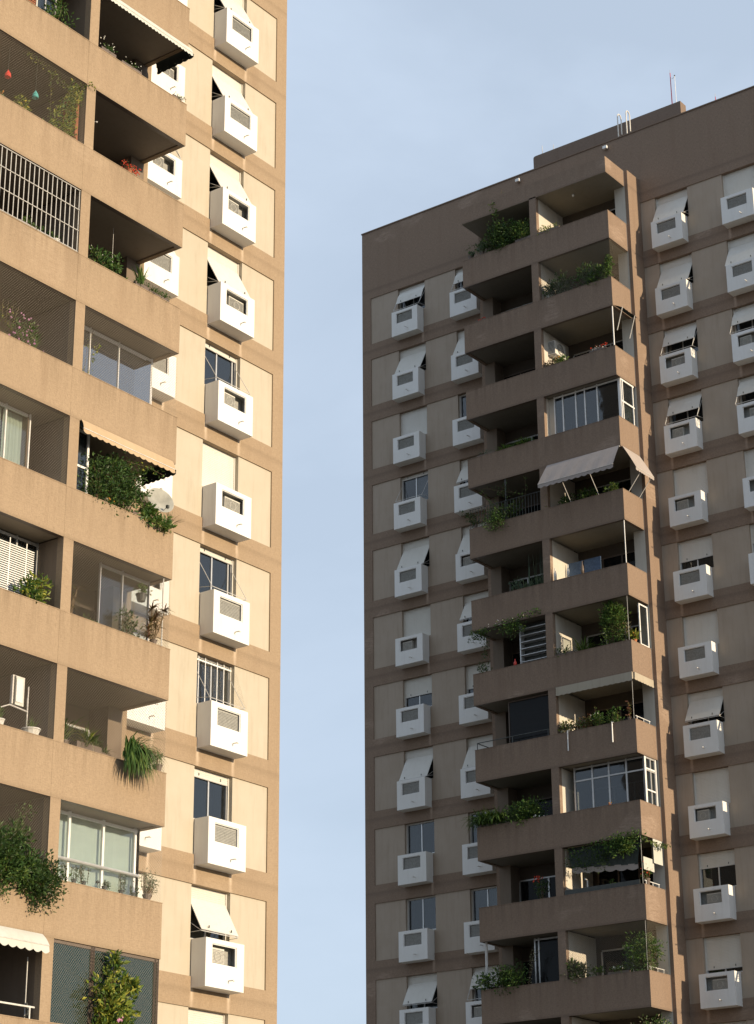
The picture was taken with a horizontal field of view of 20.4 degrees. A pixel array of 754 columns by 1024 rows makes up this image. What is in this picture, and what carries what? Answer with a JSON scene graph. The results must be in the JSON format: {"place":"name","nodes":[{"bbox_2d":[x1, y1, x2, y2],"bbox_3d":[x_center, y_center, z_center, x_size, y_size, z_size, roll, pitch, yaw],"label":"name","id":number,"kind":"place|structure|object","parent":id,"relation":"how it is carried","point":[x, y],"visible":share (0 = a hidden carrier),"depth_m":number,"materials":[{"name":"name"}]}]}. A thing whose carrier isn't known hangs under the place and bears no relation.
{"place":"outdoors","nodes":[
{"label":"outdoors","id":0,"kind":"place"},
{"bbox_2d":[277,0,753,1023],"label":"sky","id":1,"kind":"structure","parent":0,"point":[396,110],"materials":[{"name":"blue"}]},
{"label":"ground","id":2,"kind":"structure","parent":0,"visible":0},
{"bbox_2d":[0,0,286,1023],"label":"apartment tower","id":3,"kind":"structure","parent":2,"relation":"on","point":[180,392],"depth_m":49.15,"materials":[{"name":"beige paint"}]},
{"bbox_2d":[1,674,28,726],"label":"chair","id":4,"kind":"object","parent":3,"relation":"on","point":[20,685],"visible":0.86,"depth_m":43.35,"materials":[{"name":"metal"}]},
{"bbox_2d":[6,309,43,351],"bbox_3d":[-7.662,-3.447,45.640,0.708,1.843,1.032,-16,-26,34],"label":"pink flowering plant","id":5,"kind":"object","parent":3,"relation":"on","point":[24,336],"visible":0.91,"depth_m":45.79,"materials":[{"name":"green plant"}]},
{"bbox_2d":[21,715,40,734],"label":"potted grass","id":6,"kind":"object","parent":3,"relation":"on","point":[34,727],"depth_m":43.11,"materials":[{"name":"green plant"}]},
{"bbox_2d":[12,570,53,603],"bbox_3d":[-7.266,2.049,44.012,0.642,1.822,0.952,-16,-26,34],"label":"variegated shrub","id":7,"kind":"object","parent":3,"relation":"on","point":[30,587],"visible":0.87,"depth_m":44.12,"materials":[{"name":"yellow plant"}]},
{"bbox_2d":[0,801,72,913],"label":"overhanging bush","id":8,"kind":"object","parent":3,"relation":"on","point":[18,865],"visible":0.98,"depth_m":41.71,"materials":[{"name":"green plant"}]},
{"bbox_2d":[23,51,95,138],"bbox_3d":[-7.424,-9.019,48.269,0.715,2.739,2.149,-16,-26,34],"label":"creeper","id":9,"kind":"object","parent":3,"relation":"on","point":[67,116],"visible":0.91,"depth_m":48.73,"materials":[{"name":"green plant"}]},
{"bbox_2d":[44,0,79,27],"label":"potted shrub","id":10,"kind":"object","parent":3,"relation":"on","point":[57,13],"visible":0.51,"depth_m":49.44,"materials":[{"name":"green plant"}]},
{"bbox_2d":[64,716,88,743],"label":"spider plant","id":11,"kind":"object","parent":3,"relation":"on","point":[66,735],"visible":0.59,"depth_m":43.94,"materials":[{"name":"green plant"}]},
{"bbox_2d":[70,602,95,621],"bbox_3d":[-7.216,2.933,46.830,0.050,2.230,2.490,-16,-26,34],"label":"balcony door","id":12,"kind":"structure","parent":3,"relation":"in","point":[83,608],"depth_m":47.85,"materials":[{"name":"grey glass"}]},
{"bbox_2d":[71,722,104,753],"bbox_3d":[-6.171,4.812,44.385,0.893,0.731,0.958,2,-22,-6],"label":"spider plant","id":13,"kind":"object","parent":3,"relation":"on","point":[91,738],"visible":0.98,"depth_m":44.28,"materials":[{"name":"green plant"}]},
{"bbox_2d":[88,244,115,272],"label":"leafy pot plant","id":14,"kind":"object","parent":3,"relation":"on","point":[100,259],"visible":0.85,"depth_m":48.42,"materials":[{"name":"green plant"}]},
{"bbox_2d":[82,949,143,1023],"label":"climbing shrub","id":15,"kind":"object","parent":3,"relation":"on","point":[115,1007],"visible":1,"depth_m":42.72,"materials":[{"name":"green plant"}]},
{"bbox_2d":[106,252,128,278],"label":"leafy pot plant","id":16,"kind":"object","parent":3,"relation":"on","point":[116,265],"visible":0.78,"depth_m":48.80,"materials":[{"name":"green plant"}]},
{"bbox_2d":[76,450,164,516],"bbox_3d":[-5.870,-0.175,46.989,1.063,2.440,2.441,-16,-26,34],"label":"dense shrub","id":17,"kind":"object","parent":3,"relation":"on","point":[115,485],"visible":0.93,"depth_m":46.87,"materials":[{"name":"green plant"}]},
{"bbox_2d":[113,604,142,637],"bbox_3d":[-5.496,2.934,46.272,0.704,1.828,0.758,-16,-26,34],"label":"leafy pot plant","id":18,"kind":"object","parent":3,"relation":"on","point":[126,621],"visible":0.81,"depth_m":46.42,"materials":[{"name":"green plant"}]},
{"bbox_2d":[131,265,149,290],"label":"strap leaf plant","id":19,"kind":"object","parent":3,"relation":"on","point":[140,277],"visible":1,"depth_m":49.22,"materials":[{"name":"green plant"}]},
{"bbox_2d":[131,488,153,515],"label":"overhanging plant","id":20,"kind":"object","parent":3,"relation":"on","point":[142,497],"visible":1,"depth_m":47.30,"materials":[{"name":"green plant"}]},
{"bbox_2d":[134,583,152,602],"bbox_3d":[-5.307,1.777,47.492,0.319,0.540,0.420,-16,-26,34],"label":"hanging pot","id":21,"kind":"object","parent":3,"relation":"hanging from","point":[140,598],"visible":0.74,"depth_m":47.37,"materials":[{"name":"green ceramic"}]},
{"bbox_2d":[122,731,167,785],"bbox_3d":[-4.939,5.269,44.837,1.010,1.178,1.008,2,-22,-6],"label":"hanging fern","id":22,"kind":"object","parent":3,"relation":"hanging from","point":[135,754],"visible":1,"depth_m":44.73,"materials":[{"name":"green plant"}]},
{"bbox_2d":[133,868,159,899],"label":"lacy shrub","id":23,"kind":"object","parent":3,"relation":"on","point":[149,886],"visible":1,"depth_m":44.83,"materials":[{"name":"green plant"}]},
{"bbox_2d":[139,602,174,643],"bbox_3d":[-4.937,2.488,46.803,0.618,0.964,0.918,-16,-26,34],"label":"dracaena","id":24,"kind":"object","parent":3,"relation":"on","point":[153,639],"visible":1,"depth_m":46.71,"materials":[{"name":"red plant"}]},
{"bbox_2d":[135,500,181,533],"bbox_3d":[-4.941,0.177,47.667,0.680,0.694,1.444,-13,-25,28],"label":"overhanging plant","id":25,"kind":"object","parent":3,"relation":"on","point":[148,513],"visible":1,"depth_m":47.47,"materials":[{"name":"green plant"}]},
{"bbox_2d":[147,488,173,511],"bbox_3d":[-4.954,-0.125,47.941,0.632,0.960,0.358,4,-22,-10],"label":"satellite dish","id":26,"kind":"object","parent":3,"relation":"attached to","point":[162,500],"visible":0.92,"depth_m":48.09,"materials":[{"name":"metal"}]},
{"bbox_2d":[188,1008,224,1023],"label":"window","id":27,"kind":"structure","parent":3,"relation":"in","point":[194,1016],"depth_m":48.71,"materials":[{"name":"metal"}]},
{"bbox_2d":[194,768,228,820],"bbox_3d":[-4.079,6.917,50.667,0.100,1.270,1.392,-16,-26,34],"label":"window","id":28,"kind":"structure","parent":3,"relation":"in","point":[198,773],"depth_m":50.98,"materials":[{"name":"metal"}]},
{"bbox_2d":[190,885,238,940],"bbox_3d":[-3.885,9.515,49.490,0.530,1.270,1.392,-16,-26,34],"label":"window shutter","id":29,"kind":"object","parent":3,"relation":"in","point":[209,907],"depth_m":49.53,"materials":[{"name":"fabric"}]},
{"bbox_2d":[202,443,234,489],"bbox_3d":[-4.142,-1.007,53.832,0.100,1.304,1.392,-16,-26,34],"label":"window shutter","id":30,"kind":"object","parent":3,"relation":"in","point":[218,466],"depth_m":53.91,"materials":[{"name":"metal"}]},
{"bbox_2d":[196,655,244,709],"bbox_3d":[-3.884,4.211,51.573,0.640,1.265,1.392,-16,-26,34],"label":"window","id":31,"kind":"structure","parent":3,"relation":"in","point":[211,663],"depth_m":51.83,"materials":[{"name":"metal"}]},
{"bbox_2d":[200,547,246,600],"bbox_3d":[-3.917,1.566,52.639,0.610,1.270,1.392,-16,-26,34],"label":"window","id":32,"kind":"structure","parent":3,"relation":"in","point":[229,563],"depth_m":53.14,"materials":[{"name":"metal"}]},
{"bbox_2d":[204,343,249,394],"bbox_3d":[-3.959,-3.727,54.754,0.610,1.270,1.392,-16,-26,34],"label":"window","id":33,"kind":"structure","parent":3,"relation":"in","point":[233,362],"depth_m":55.24,"materials":[{"name":"metal"}]},
{"bbox_2d":[207,247,249,296],"bbox_3d":[-3.988,-6.372,55.816,0.590,1.270,1.392,-16,-26,34],"label":"window shutter","id":34,"kind":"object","parent":3,"relation":"in","point":[225,270],"depth_m":55.89,"materials":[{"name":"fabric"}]},
{"bbox_2d":[209,154,250,202],"bbox_3d":[-4.009,-9.018,56.873,0.590,1.270,1.392,-16,-26,34],"label":"window shutter","id":35,"kind":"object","parent":3,"relation":"in","point":[227,177],"depth_m":56.97,"materials":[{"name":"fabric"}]},
{"bbox_2d":[212,64,251,112],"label":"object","id":36,"kind":"structure","parent":3,"relation":"in","point":[228,86],"depth_m":58.02,"materials":[{"name":"fabric"}]},
{"bbox_2d":[215,0,252,24],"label":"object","id":37,"kind":"structure","parent":3,"relation":"in","point":[237,6],"depth_m":59.09,"materials":[{"name":"metal"}]},
{"bbox_2d":[361,86,753,1023],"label":"apartment tower","id":38,"kind":"structure","parent":2,"relation":"on","point":[649,406],"depth_m":77.40,"materials":[{"name":"beige paint"}]},
{"bbox_2d":[393,282,424,311],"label":"window","id":39,"kind":"structure","parent":38,"relation":"in","point":[417,292],"depth_m":87.33,"materials":[{"name":"metal"}]},
{"bbox_2d":[395,343,425,373],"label":"window","id":40,"kind":"structure","parent":38,"relation":"in","point":[411,358],"depth_m":86.25,"materials":[{"name":"metal"}]},
{"bbox_2d":[395,471,427,502],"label":"window","id":41,"kind":"structure","parent":38,"relation":"in","point":[422,484],"depth_m":84.27,"materials":[{"name":"glass"}]},
{"bbox_2d":[397,537,428,569],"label":"window","id":42,"kind":"structure","parent":38,"relation":"in","point":[414,553],"depth_m":83.07,"materials":[{"name":"metal"}]},
{"bbox_2d":[401,407,426,435],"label":"window","id":43,"kind":"structure","parent":38,"relation":"in","point":[416,420],"depth_m":85.35,"materials":[{"name":"metal"}]},
{"bbox_2d":[399,747,432,780],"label":"window","id":44,"kind":"structure","parent":38,"relation":"in","point":[418,762],"depth_m":79.88,"materials":[{"name":"metal"}]},
{"bbox_2d":[404,605,430,636],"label":"window","id":45,"kind":"structure","parent":38,"relation":"in","point":[416,621],"depth_m":82.16,"materials":[{"name":"metal"}]},
{"bbox_2d":[404,675,431,706],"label":"window","id":46,"kind":"structure","parent":38,"relation":"in","point":[420,686],"depth_m":81.18,"materials":[{"name":"metal"}]},
{"bbox_2d":[403,973,436,1008],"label":"window","id":47,"kind":"structure","parent":38,"relation":"in","point":[421,988],"depth_m":76.74,"materials":[{"name":"fabric"}]},
{"bbox_2d":[406,820,434,853],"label":"window","id":48,"kind":"structure","parent":38,"relation":"in","point":[414,832],"depth_m":79.26,"materials":[{"name":"glass"}]},
{"bbox_2d":[407,896,435,930],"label":"window","id":49,"kind":"structure","parent":38,"relation":"in","point":[430,902],"depth_m":77.92,"materials":[{"name":"glass"}]},
{"bbox_2d":[451,268,462,290],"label":"window","id":50,"kind":"structure","parent":38,"relation":"in","point":[459,273],"depth_m":85.95,"materials":[{"name":"metal"}]},
{"bbox_2d":[453,331,464,354],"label":"window","id":51,"kind":"structure","parent":38,"relation":"in","point":[460,347],"depth_m":84.79,"materials":[{"name":"metal"}]},
{"bbox_2d":[456,457,474,483],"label":"window","id":52,"kind":"structure","parent":38,"relation":"in","point":[463,475],"depth_m":82.74,"materials":[{"name":"metal"}]},
{"bbox_2d":[457,522,485,553],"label":"window","id":53,"kind":"structure","parent":38,"relation":"in","point":[465,543],"depth_m":81.63,"materials":[{"name":"fabric"}]},
{"bbox_2d":[460,591,487,622],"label":"window","id":54,"kind":"structure","parent":38,"relation":"in","point":[466,613],"depth_m":80.65,"materials":[{"name":"metal"}]},
{"bbox_2d":[462,735,492,768],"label":"window","id":55,"kind":"structure","parent":38,"relation":"in","point":[469,761],"depth_m":78.47,"materials":[{"name":"metal"}]},
{"bbox_2d":[466,662,490,693],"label":"window","id":56,"kind":"structure","parent":38,"relation":"in","point":[470,670],"depth_m":79.75,"materials":[{"name":"metal"}]},
{"bbox_2d":[467,965,499,1000],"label":"window","id":57,"kind":"structure","parent":38,"relation":"in","point":[476,971],"depth_m":75.37,"materials":[{"name":"metal"}]},
{"bbox_2d":[471,886,496,920],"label":"window","id":58,"kind":"structure","parent":38,"relation":"in","point":[491,891],"depth_m":76.47,"materials":[{"name":"glass"}]},
{"bbox_2d":[461,803,512,832],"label":"arching palm","id":59,"kind":"object","parent":38,"relation":"on","point":[489,818],"visible":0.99,"depth_m":74.29,"materials":[{"name":"green plant"}]},
{"bbox_2d":[468,191,529,252],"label":"dense shrub","id":60,"kind":"object","parent":38,"relation":"on","point":[504,238],"visible":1,"depth_m":82.23,"materials":[{"name":"green plant"}]},
{"bbox_2d":[479,476,527,531],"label":"railing plant","id":61,"kind":"object","parent":38,"relation":"on","point":[497,512],"visible":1,"depth_m":78.03,"materials":[{"name":"green plant"}]},
{"bbox_2d":[468,608,540,672],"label":"hanging vine","id":62,"kind":"object","parent":38,"relation":"hanging from","point":[512,624],"visible":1,"depth_m":76.37,"materials":[{"name":"green plant"}]},
{"bbox_2d":[472,948,539,997],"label":"railing plant","id":63,"kind":"object","parent":38,"relation":"on","point":[512,977],"visible":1,"depth_m":71.97,"materials":[{"name":"green plant"}]},
{"bbox_2d":[507,503,539,517],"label":"balcony door","id":64,"kind":"structure","parent":38,"relation":"in","point":[520,513],"depth_m":79.90,"materials":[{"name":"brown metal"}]},
{"bbox_2d":[496,795,551,825],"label":"dense shrub","id":65,"kind":"object","parent":38,"relation":"on","point":[526,809],"visible":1,"depth_m":73.58,"materials":[{"name":"green plant"}]},
{"bbox_2d":[522,959,534,984],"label":"balcony railing","id":66,"kind":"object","parent":38,"relation":"in","point":[526,962],"depth_m":73.79,"materials":[{"name":"brown metal"}]},
{"bbox_2d":[516,555,543,588],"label":"aloe","id":67,"kind":"object","parent":38,"relation":"on","point":[537,581],"visible":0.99,"depth_m":76.63,"materials":[{"name":"plant"}]},
{"bbox_2d":[517,797,552,815],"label":"balcony railing","id":68,"kind":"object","parent":38,"relation":"in","point":[549,799],"depth_m":75.41,"materials":[{"name":"brown metal"}]},
{"bbox_2d":[519,875,555,901],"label":"balcony railing","id":69,"kind":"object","parent":38,"relation":"in","point":[526,887],"depth_m":74.68,"materials":[{"name":"metal"}]},
{"bbox_2d":[533,876,549,898],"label":"red flowering plant","id":70,"kind":"object","parent":38,"relation":"on","point":[541,889],"visible":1,"depth_m":72.50,"materials":[{"name":"green plant"}]},
{"bbox_2d":[548,340,565,361],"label":"satellite dish","id":71,"kind":"object","parent":38,"relation":"attached to","point":[555,348],"visible":0.96,"depth_m":79.63,"materials":[{"name":"metal"}]},
{"bbox_2d":[542,270,576,296],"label":"leafy pot plant","id":72,"kind":"object","parent":38,"relation":"on","point":[547,287],"visible":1,"depth_m":79.88,"materials":[{"name":"green plant"}]},
{"bbox_2d":[558,718,576,732],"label":"variegated shrub","id":73,"kind":"object","parent":38,"relation":"on","point":[565,726],"visible":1,"depth_m":73.69,"materials":[{"name":"green plant"}]},
{"bbox_2d":[560,957,593,983],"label":"variegated shrub","id":74,"kind":"object","parent":38,"relation":"on","point":[573,967],"visible":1,"depth_m":70.47,"materials":[{"name":"green plant"}]},
{"bbox_2d":[571,714,592,729],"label":"leafy pot plant","id":75,"kind":"object","parent":38,"relation":"on","point":[583,724],"visible":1,"depth_m":73.37,"materials":[{"name":"green plant"}]},
{"bbox_2d":[573,261,613,287],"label":"leafy pot plant","id":76,"kind":"object","parent":38,"relation":"on","point":[598,271],"visible":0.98,"depth_m":79.00,"materials":[{"name":"green plant"}]},
{"bbox_2d":[590,707,604,726],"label":"leafy pot plant","id":77,"kind":"object","parent":38,"relation":"on","point":[598,717],"visible":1,"depth_m":73.01,"materials":[{"name":"green plant"}]},
{"bbox_2d":[573,340,622,357],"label":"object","id":78,"kind":"structure","parent":38,"relation":"in","point":[619,343],"depth_m":79.82,"materials":[{"name":"metal"}]},
{"bbox_2d":[578,410,618,426],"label":"balcony railing","id":79,"kind":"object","parent":38,"relation":"in","point":[615,413],"depth_m":79.08,"materials":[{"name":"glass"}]},
{"bbox_2d":[580,478,630,498],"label":"balcony railing","id":80,"kind":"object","parent":38,"relation":"in","point":[626,484],"depth_m":77.65,"materials":[{"name":"metal"}]},
{"bbox_2d":[533,101,685,167],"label":"roof wall","id":81,"kind":"structure","parent":38,"relation":"on","point":[639,122],"depth_m":84.75,"materials":[{"name":"brown concrete"}]},
{"bbox_2d":[583,550,635,572],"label":"railing","id":82,"kind":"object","parent":38,"relation":"in","point":[620,558],"depth_m":76.67,"materials":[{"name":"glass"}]},
{"bbox_2d":[586,625,639,647],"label":"balcony door","id":83,"kind":"structure","parent":38,"relation":"in","point":[595,639],"depth_m":76.13,"materials":[{"name":"metal"}]},
{"bbox_2d":[597,600,631,644],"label":"climbing plant","id":84,"kind":"object","parent":38,"relation":"on","point":[610,614],"visible":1,"depth_m":73.90,"materials":[{"name":"green plant"}]},
{"bbox_2d":[605,706,624,726],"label":"leafy pot plant","id":85,"kind":"object","parent":38,"relation":"on","point":[616,717],"visible":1,"depth_m":72.67,"materials":[{"name":"green plant"}]},
{"bbox_2d":[590,701,643,726],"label":"balcony door","id":86,"kind":"structure","parent":38,"relation":"in","point":[638,706],"depth_m":74.57,"materials":[{"name":"metal"}]},
{"bbox_2d":[564,827,670,875],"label":"hanging vine","id":87,"kind":"object","parent":38,"relation":"hanging from","point":[626,844],"visible":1,"depth_m":70.85,"materials":[{"name":"green plant"}]},
{"bbox_2d":[594,780,644,806],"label":"balcony door","id":88,"kind":"structure","parent":38,"relation":"in","point":[636,789],"depth_m":73.70,"materials":[{"name":"glass"}]},
{"bbox_2d":[597,862,653,885],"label":"balcony door","id":89,"kind":"structure","parent":38,"relation":"in","point":[604,877],"depth_m":72.63,"materials":[{"name":"glass"}]},
{"bbox_2d":[601,944,657,974],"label":"balcony door","id":90,"kind":"structure","parent":38,"relation":"in","point":[608,957],"depth_m":71.89,"materials":[{"name":"glass"}]},
{"bbox_2d":[621,929,666,970],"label":"round bush","id":91,"kind":"object","parent":38,"relation":"on","point":[643,956],"visible":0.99,"depth_m":69.36,"materials":[{"name":"green plant"}]},
{"bbox_2d":[638,603,649,647],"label":"side window","id":92,"kind":"structure","parent":38,"relation":"in","point":[639,604],"depth_m":74.06,"materials":[{"name":"white metal"}]},
{"bbox_2d":[643,756,657,805],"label":"side window","id":93,"kind":"structure","parent":38,"relation":"in","point":[646,774],"depth_m":71.84,"materials":[{"name":"metal"}]},
{"bbox_2d":[653,189,687,221],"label":"window","id":94,"kind":"structure","parent":38,"relation":"in","point":[675,203],"depth_m":80.47,"materials":[{"name":"fabric"}]},
{"bbox_2d":[657,254,692,287],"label":"window","id":95,"kind":"structure","parent":38,"relation":"in","point":[679,269],"depth_m":79.40,"materials":[{"name":"metal"}]},
{"bbox_2d":[660,322,696,355],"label":"window","id":96,"kind":"structure","parent":38,"relation":"in","point":[680,334],"depth_m":78.40,"materials":[{"name":"metal"}]},
{"bbox_2d":[665,391,701,425],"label":"window","id":97,"kind":"structure","parent":38,"relation":"in","point":[685,403],"depth_m":77.33,"materials":[{"name":"metal"}]},
{"bbox_2d":[674,462,708,495],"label":"window","id":98,"kind":"structure","parent":38,"relation":"in","point":[693,478],"depth_m":76.37,"materials":[{"name":"metal"}]},
{"bbox_2d":[678,535,712,569],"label":"window","id":99,"kind":"structure","parent":38,"relation":"in","point":[696,549],"depth_m":75.37,"materials":[{"name":"metal"}]},
{"bbox_2d":[683,610,718,645],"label":"window","id":100,"kind":"structure","parent":38,"relation":"in","point":[700,628],"depth_m":74.26,"materials":[{"name":"metal"}]},
{"bbox_2d":[685,688,723,724],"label":"window","id":101,"kind":"structure","parent":38,"relation":"in","point":[704,704],"depth_m":73.07,"materials":[{"name":"metal"}]},
{"bbox_2d":[693,767,730,804],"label":"window","id":102,"kind":"structure","parent":38,"relation":"in","point":[710,786],"depth_m":72.13,"materials":[{"name":"fabric"}]},
{"bbox_2d":[699,849,736,887],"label":"window","id":103,"kind":"structure","parent":38,"relation":"in","point":[719,859],"depth_m":71.21,"materials":[{"name":"fabric"}]},
{"bbox_2d":[704,934,742,973],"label":"window","id":104,"kind":"structure","parent":38,"relation":"in","point":[721,952],"depth_m":70.03,"materials":[{"name":"metal"}]},
{"bbox_2d":[723,165,753,196],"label":"window","id":105,"kind":"structure","parent":38,"relation":"in","point":[743,179],"depth_m":79.05,"materials":[{"name":"metal"}]},
{"bbox_2d":[725,234,753,266],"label":"window","id":106,"kind":"structure","parent":38,"relation":"in","point":[742,248],"depth_m":77.88,"materials":[{"name":"metal"}]},
{"bbox_2d":[730,304,753,334],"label":"window","id":107,"kind":"structure","parent":38,"relation":"in","point":[743,314],"depth_m":76.92,"materials":[{"name":"metal"}]},
{"bbox_2d":[735,376,753,404],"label":"window","id":108,"kind":"structure","parent":38,"relation":"in","point":[746,385],"depth_m":75.93,"materials":[{"name":"metal"}]},
{"bbox_2d":[744,449,753,477],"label":"window","id":109,"kind":"structure","parent":38,"relation":"in","point":[749,455],"depth_m":75.08,"materials":[{"name":"metal"}]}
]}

